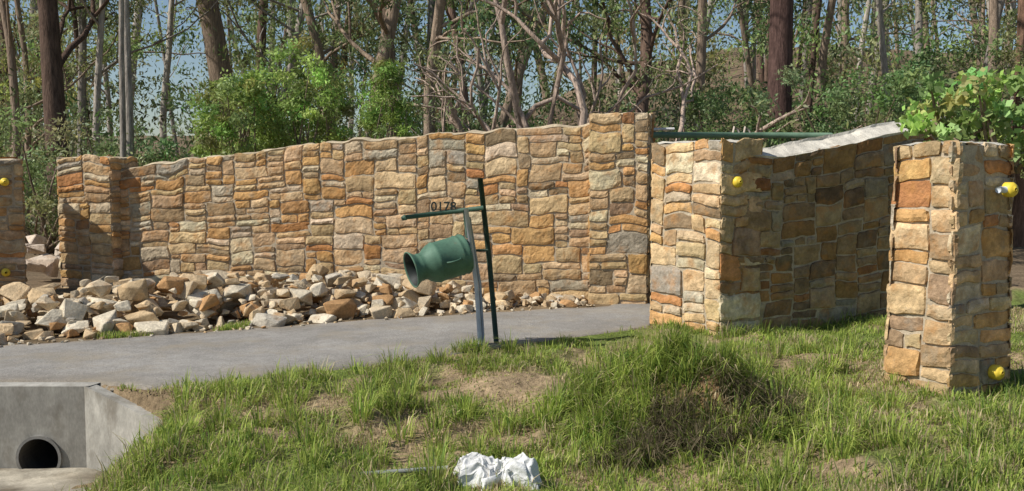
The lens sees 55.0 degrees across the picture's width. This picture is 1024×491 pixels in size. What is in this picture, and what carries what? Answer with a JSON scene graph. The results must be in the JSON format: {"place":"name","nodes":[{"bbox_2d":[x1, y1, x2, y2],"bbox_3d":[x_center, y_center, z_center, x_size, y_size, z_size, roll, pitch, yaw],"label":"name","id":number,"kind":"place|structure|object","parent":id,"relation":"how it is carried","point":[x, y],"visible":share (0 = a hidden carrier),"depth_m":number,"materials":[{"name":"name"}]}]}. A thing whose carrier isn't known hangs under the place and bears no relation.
{"place":"outdoors","nodes":[
{"label":"outdoors","id":0,"kind":"place"},
{"bbox_2d":[0,302,650,389],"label":"driveway","id":1,"kind":"structure","parent":0,"point":[144,362],"depth_m":9.15,"materials":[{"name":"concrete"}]},
{"bbox_2d":[651,126,832,156],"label":"metal gate","id":2,"kind":"structure","parent":1,"relation":"on","point":[751,135],"depth_m":12.80,"materials":[{"name":"green metal"}]},
{"bbox_2d":[0,0,1017,222],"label":"forest background","id":3,"kind":"structure","parent":0,"point":[807,30],"depth_m":37.46,"materials":[{"name":"green plant"}]},
{"bbox_2d":[3,47,1023,490],"bbox_3d":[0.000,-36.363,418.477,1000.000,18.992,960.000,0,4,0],"label":"ground","id":4,"kind":"structure","parent":0,"point":[159,401],"depth_m":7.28,"materials":[{"name":"green plant"}]},
{"bbox_2d":[0,157,27,288],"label":"stone pillar","id":5,"kind":"structure","parent":4,"relation":"on","point":[13,249],"depth_m":13.00,"materials":[{"name":"stone"}]},
{"bbox_2d":[0,178,8,185],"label":"capped conduit","id":6,"kind":"object","parent":5,"relation":"attached to","point":[4,181],"visible":1,"depth_m":12.86,"materials":[{"name":"yellow plastic"}]},
{"bbox_2d":[1,268,10,276],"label":"capped conduit","id":7,"kind":"object","parent":5,"relation":"attached to","point":[5,272],"visible":1,"depth_m":12.93,"materials":[{"name":"yellow plastic"}]},
{"bbox_2d":[25,234,59,276],"bbox_3d":[-6.914,0.143,15.234,1.299,0.647,1.580,0,4,0],"label":"boulder heap","id":8,"kind":"object","parent":4,"relation":"on","point":[47,264],"visible":0.41,"depth_m":14.88,"materials":[{"name":"stone"}]},
{"bbox_2d":[0,0,144,158],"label":"eucalyptus tree","id":9,"kind":"object","parent":4,"relation":"on","point":[8,36],"visible":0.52,"depth_m":24.10,"materials":[{"name":"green plant"}]},
{"bbox_2d":[0,103,148,254],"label":"understorey shrub","id":10,"kind":"object","parent":4,"relation":"on","point":[48,232],"visible":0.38,"depth_m":17.73,"materials":[{"name":"green plant"}]},
{"bbox_2d":[0,382,161,490],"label":"culvert headwall","id":11,"kind":"object","parent":4,"relation":"on","point":[57,434],"visible":0.87,"depth_m":7.52,"materials":[{"name":"concrete"}]},
{"bbox_2d":[0,0,168,219],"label":"eucalyptus tree","id":12,"kind":"object","parent":4,"relation":"on","point":[26,65],"visible":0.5,"depth_m":28.04,"materials":[{"name":"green plant"}]},
{"bbox_2d":[81,0,105,154],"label":"eucalyptus tree","id":13,"kind":"object","parent":4,"relation":"on","point":[100,22],"visible":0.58,"depth_m":23.58,"materials":[{"name":"grey plant"}]},
{"bbox_2d":[37,0,156,244],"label":"eucalyptus tree","id":14,"kind":"object","parent":4,"relation":"on","point":[53,58],"visible":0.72,"depth_m":21.80,"materials":[{"name":"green plant"}]},
{"bbox_2d":[56,154,138,289],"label":"stone pillar","id":15,"kind":"structure","parent":4,"relation":"on","point":[88,208],"depth_m":13.88,"materials":[{"name":"beige stone"}]},
{"bbox_2d":[21,101,182,226],"bbox_3d":[-7.951,-1.197,19.009,3.435,3.110,2.858,0,4,0],"label":"understorey shrub","id":16,"kind":"object","parent":4,"relation":"on","point":[97,149],"visible":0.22,"depth_m":18.74,"materials":[{"name":"green plant"}]},
{"bbox_2d":[119,0,126,156],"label":"pole","id":17,"kind":"object","parent":4,"relation":"on","point":[122,104],"visible":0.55,"depth_m":17.83,"materials":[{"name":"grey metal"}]},
{"bbox_2d":[124,0,133,156],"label":"eucalyptus tree","id":18,"kind":"object","parent":4,"relation":"on","point":[129,95],"visible":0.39,"depth_m":18.84,"materials":[{"name":"grey plant"}]},
{"bbox_2d":[84,114,216,166],"bbox_3d":[-7.159,-1.200,20.066,2.974,2.968,2.934,-4,5,-41],"label":"understorey shrub","id":19,"kind":"object","parent":4,"relation":"on","point":[164,142],"visible":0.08,"depth_m":19.55,"materials":[{"name":"green plant"}]},
{"bbox_2d":[77,0,230,156],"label":"eucalyptus tree","id":20,"kind":"object","parent":4,"relation":"on","point":[82,82],"visible":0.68,"depth_m":25.51,"materials":[{"name":"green plant"}]},
{"bbox_2d":[129,0,194,152],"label":"eucalyptus tree","id":21,"kind":"object","parent":4,"relation":"on","point":[168,55],"visible":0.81,"depth_m":30.13,"materials":[{"name":"grey plant"}]},
{"bbox_2d":[196,0,244,153],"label":"eucalyptus tree","id":22,"kind":"object","parent":4,"relation":"on","point":[212,18],"visible":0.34,"depth_m":29.13,"materials":[{"name":"brown plant"}]},
{"bbox_2d":[186,68,278,157],"bbox_3d":[-4.807,-1.276,16.995,1.589,3.550,2.288,0,4,0],"label":"wattle bush","id":23,"kind":"object","parent":4,"relation":"on","point":[250,88],"visible":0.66,"depth_m":16.49,"materials":[{"name":"green plant"}]},
{"bbox_2d":[192,80,336,157],"bbox_3d":[-4.715,-1.460,18.407,2.612,3.724,2.780,-3,5,-33],"label":"wattle bush","id":24,"kind":"object","parent":4,"relation":"on","point":[269,136],"visible":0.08,"depth_m":18.01,"materials":[{"name":"green plant"}]},
{"bbox_2d":[187,0,358,134],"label":"eucalyptus tree","id":25,"kind":"object","parent":4,"relation":"on","point":[300,15],"visible":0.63,"depth_m":31.45,"materials":[{"name":"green plant"}]},
{"bbox_2d":[0,264,594,346],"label":"rubble pile","id":26,"kind":"object","parent":4,"relation":"on","point":[390,294],"visible":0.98,"depth_m":10.82,"materials":[{"name":"stone"}]},
{"bbox_2d":[243,30,359,151],"bbox_3d":[-3.736,-1.651,17.563,2.138,4.228,2.036,0,4,0],"label":"wattle bush","id":27,"kind":"object","parent":4,"relation":"on","point":[300,98],"visible":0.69,"depth_m":17.09,"materials":[{"name":"green plant"}]},
{"bbox_2d":[119,123,589,301],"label":"stone wall","id":28,"kind":"structure","parent":4,"relation":"on","point":[331,206],"depth_m":13.16,"materials":[{"name":"beige stone"}]},
{"bbox_2d":[300,0,409,131],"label":"eucalyptus tree","id":29,"kind":"object","parent":4,"relation":"on","point":[315,35],"visible":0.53,"depth_m":29.68,"materials":[{"name":"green plant"}]},
{"bbox_2d":[303,0,423,137],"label":"eucalyptus tree","id":30,"kind":"object","parent":4,"relation":"on","point":[390,22],"visible":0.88,"depth_m":26.26,"materials":[{"name":"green plant"}]},
{"bbox_2d":[354,0,403,136],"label":"eucalyptus tree","id":31,"kind":"object","parent":4,"relation":"on","point":[393,56],"visible":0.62,"depth_m":26.08,"materials":[{"name":"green plant"}]},
{"bbox_2d":[350,35,419,138],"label":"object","id":32,"kind":"object","parent":4,"relation":"on","point":[385,88],"visible":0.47,"depth_m":15.79,"materials":[{"name":"green plant"}]},
{"bbox_2d":[360,465,447,475],"bbox_3d":[-0.640,1.331,5.798,0.525,0.052,0.030,0,4,-7],"label":"fallen metal stake","id":33,"kind":"object","parent":4,"relation":"on","point":[405,470],"visible":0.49,"depth_m":5.79,"materials":[{"name":"metal"}]},
{"bbox_2d":[329,0,555,134],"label":"eucalyptus tree","id":34,"kind":"object","parent":4,"relation":"on","point":[438,26],"visible":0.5,"depth_m":20.75,"materials":[{"name":"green plant"}]},
{"bbox_2d":[401,178,498,345],"bbox_3d":[-0.537,0.217,9.105,0.930,1.685,0.478,-1,4,-13],"label":"milk can mailbox","id":35,"kind":"object","parent":4,"relation":"on","point":[445,259],"visible":0.99,"depth_m":9.06,"materials":[{"name":"metal"}]},
{"bbox_2d":[410,108,546,136],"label":"understorey shrub","id":36,"kind":"object","parent":4,"relation":"on","point":[475,125],"visible":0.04,"depth_m":20.27,"materials":[{"name":"green plant"}]},
{"bbox_2d":[445,0,527,131],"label":"eucalyptus tree","id":37,"kind":"object","parent":4,"relation":"on","point":[451,13],"visible":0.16,"depth_m":23.88,"materials":[{"name":"brown plant"}]},
{"bbox_2d":[453,452,542,490],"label":"crumpled cloth","id":38,"kind":"object","parent":4,"relation":"on","point":[522,465],"visible":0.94,"depth_m":5.74,"materials":[{"name":"white fabric"}]},
{"bbox_2d":[445,0,553,128],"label":"eucalyptus tree","id":39,"kind":"object","parent":4,"relation":"on","point":[520,65],"visible":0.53,"depth_m":21.96,"materials":[{"name":"brown plant"}]},
{"bbox_2d":[391,0,656,135],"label":"gnarled tree","id":40,"kind":"object","parent":4,"relation":"on","point":[454,119],"visible":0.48,"depth_m":18.46,"materials":[{"name":"brown plant"}]},
{"bbox_2d":[479,0,671,112],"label":"eucalyptus tree","id":41,"kind":"object","parent":4,"relation":"on","point":[648,36],"visible":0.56,"depth_m":26.00,"materials":[{"name":"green plant"}]},
{"bbox_2d":[501,0,718,140],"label":"gnarled tree","id":42,"kind":"object","parent":4,"relation":"on","point":[677,70],"visible":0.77,"depth_m":18.36,"materials":[{"name":"brown plant"}]},
{"bbox_2d":[587,112,655,304],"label":"stone pillar","id":43,"kind":"structure","parent":4,"relation":"on","point":[619,219],"depth_m":12.17,"materials":[{"name":"beige stone"}]},
{"bbox_2d":[392,0,881,147],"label":"gnarled tree","id":44,"kind":"object","parent":4,"relation":"on","point":[559,58],"visible":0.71,"depth_m":16.25,"materials":[{"name":"brown plant"}]},
{"bbox_2d":[649,138,762,334],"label":"stone pillar","id":45,"kind":"structure","parent":4,"relation":"on","point":[697,211],"depth_m":9.96,"materials":[{"name":"beige stone"}]},
{"bbox_2d":[732,177,742,186],"bbox_3d":[2.235,-0.633,9.793,0.110,0.107,0.122,-2,5,-30],"label":"capped conduit","id":46,"kind":"object","parent":45,"relation":"attached to","point":[737,181],"visible":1,"depth_m":9.74,"materials":[{"name":"yellow plastic"}]},
{"bbox_2d":[654,72,797,146],"bbox_3d":[4.103,-1.604,19.920,3.724,3.805,3.460,0,4,0],"label":"understorey shrub","id":47,"kind":"object","parent":4,"relation":"on","point":[711,102],"visible":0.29,"depth_m":19.59,"materials":[{"name":"green plant"}]},
{"bbox_2d":[692,0,769,140],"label":"eucalyptus tree","id":48,"kind":"object","parent":4,"relation":"on","point":[701,56],"visible":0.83,"depth_m":26.45,"materials":[{"name":"brown plant"}]},
{"bbox_2d":[712,0,835,130],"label":"eucalyptus tree","id":49,"kind":"object","parent":4,"relation":"on","point":[823,55],"visible":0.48,"depth_m":28.98,"materials":[{"name":"brown plant"}]},
{"bbox_2d":[766,0,792,143],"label":"eucalyptus tree","id":50,"kind":"object","parent":4,"relation":"on","point":[781,36],"visible":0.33,"depth_m":19.56,"materials":[{"name":"brown plant"}]},
{"bbox_2d":[725,116,962,332],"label":"stone wall","id":51,"kind":"structure","parent":4,"relation":"on","point":[821,221],"depth_m":10.36,"materials":[{"name":"beige stone"}]},
{"bbox_2d":[734,60,969,147],"bbox_3d":[6.758,-1.606,18.841,4.961,3.960,3.856,0,4,0],"label":"understorey shrub","id":52,"kind":"object","parent":4,"relation":"on","point":[901,89],"visible":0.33,"depth_m":18.23,"materials":[{"name":"green plant"}]},
{"bbox_2d":[876,0,894,121],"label":"eucalyptus tree","id":53,"kind":"object","parent":4,"relation":"on","point":[881,34],"visible":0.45,"depth_m":29.38,"materials":[{"name":"grey plant"}]},
{"bbox_2d":[857,0,922,86],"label":"eucalyptus tree","id":54,"kind":"object","parent":4,"relation":"on","point":[918,21],"visible":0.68,"depth_m":32.50,"materials":[{"name":"grey plant"}]},
{"bbox_2d":[872,37,1014,143],"bbox_3d":[9.120,-2.058,21.015,2.873,4.550,3.192,0,4,0],"label":"understorey shrub","id":55,"kind":"object","parent":4,"relation":"on","point":[927,56],"visible":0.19,"depth_m":20.44,"materials":[{"name":"green plant"}]},
{"bbox_2d":[883,140,1014,396],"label":"stone pillar","id":56,"kind":"structure","parent":4,"relation":"on","point":[949,299],"depth_m":7.20,"materials":[{"name":"stone"}]},
{"bbox_2d":[988,364,1004,379],"bbox_3d":[3.555,0.931,7.237,0.110,0.107,0.122,-2,5,-30],"label":"capped conduit","id":57,"kind":"object","parent":56,"relation":"attached to","point":[996,372],"visible":1,"depth_m":7.19,"materials":[{"name":"yellow plastic"}]},
{"bbox_2d":[995,182,1018,196],"bbox_3d":[3.583,-0.406,7.144,0.185,0.107,0.122,-2,5,-30],"label":"capped conduit","id":58,"kind":"object","parent":56,"relation":"attached to","point":[1008,189],"visible":1,"depth_m":7.11,"materials":[{"name":"yellow plastic"}]},
{"bbox_2d":[895,65,1023,166],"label":"broadleaf shrub","id":59,"kind":"object","parent":4,"relation":"on","point":[950,125],"visible":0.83,"depth_m":8.50,"materials":[{"name":"green plant"}]},
{"bbox_2d":[923,24,1023,183],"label":"understorey shrub","id":60,"kind":"object","parent":4,"relation":"on","point":[1007,58],"visible":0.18,"depth_m":20.73,"materials":[{"name":"green plant"}]},
{"bbox_2d":[988,0,998,95],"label":"eucalyptus tree","id":61,"kind":"object","parent":4,"relation":"on","point":[993,13],"visible":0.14,"depth_m":25.22,"materials":[{"name":"grey plant"}]},
{"bbox_2d":[983,0,1004,67],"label":"eucalyptus tree","id":62,"kind":"object","parent":4,"relation":"on","point":[1001,4],"visible":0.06,"depth_m":27.43,"materials":[{"name":"brown plant"}]},
{"bbox_2d":[976,67,1023,173],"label":"broadleaf shrub","id":63,"kind":"object","parent":4,"relation":"on","point":[1013,82],"visible":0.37,"depth_m":8.66,"materials":[{"name":"green plant"}]},
{"bbox_2d":[1008,0,1023,246],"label":"eucalyptus tree","id":64,"kind":"object","parent":4,"relation":"on","point":[1018,218],"visible":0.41,"depth_m":21.83,"materials":[{"name":"brown plant"}]},
{"bbox_2d":[9,0,1017,136],"label":"sky","id":65,"kind":"structure","parent":0,"point":[188,59],"materials":[{"name":"blue"}]}
]}

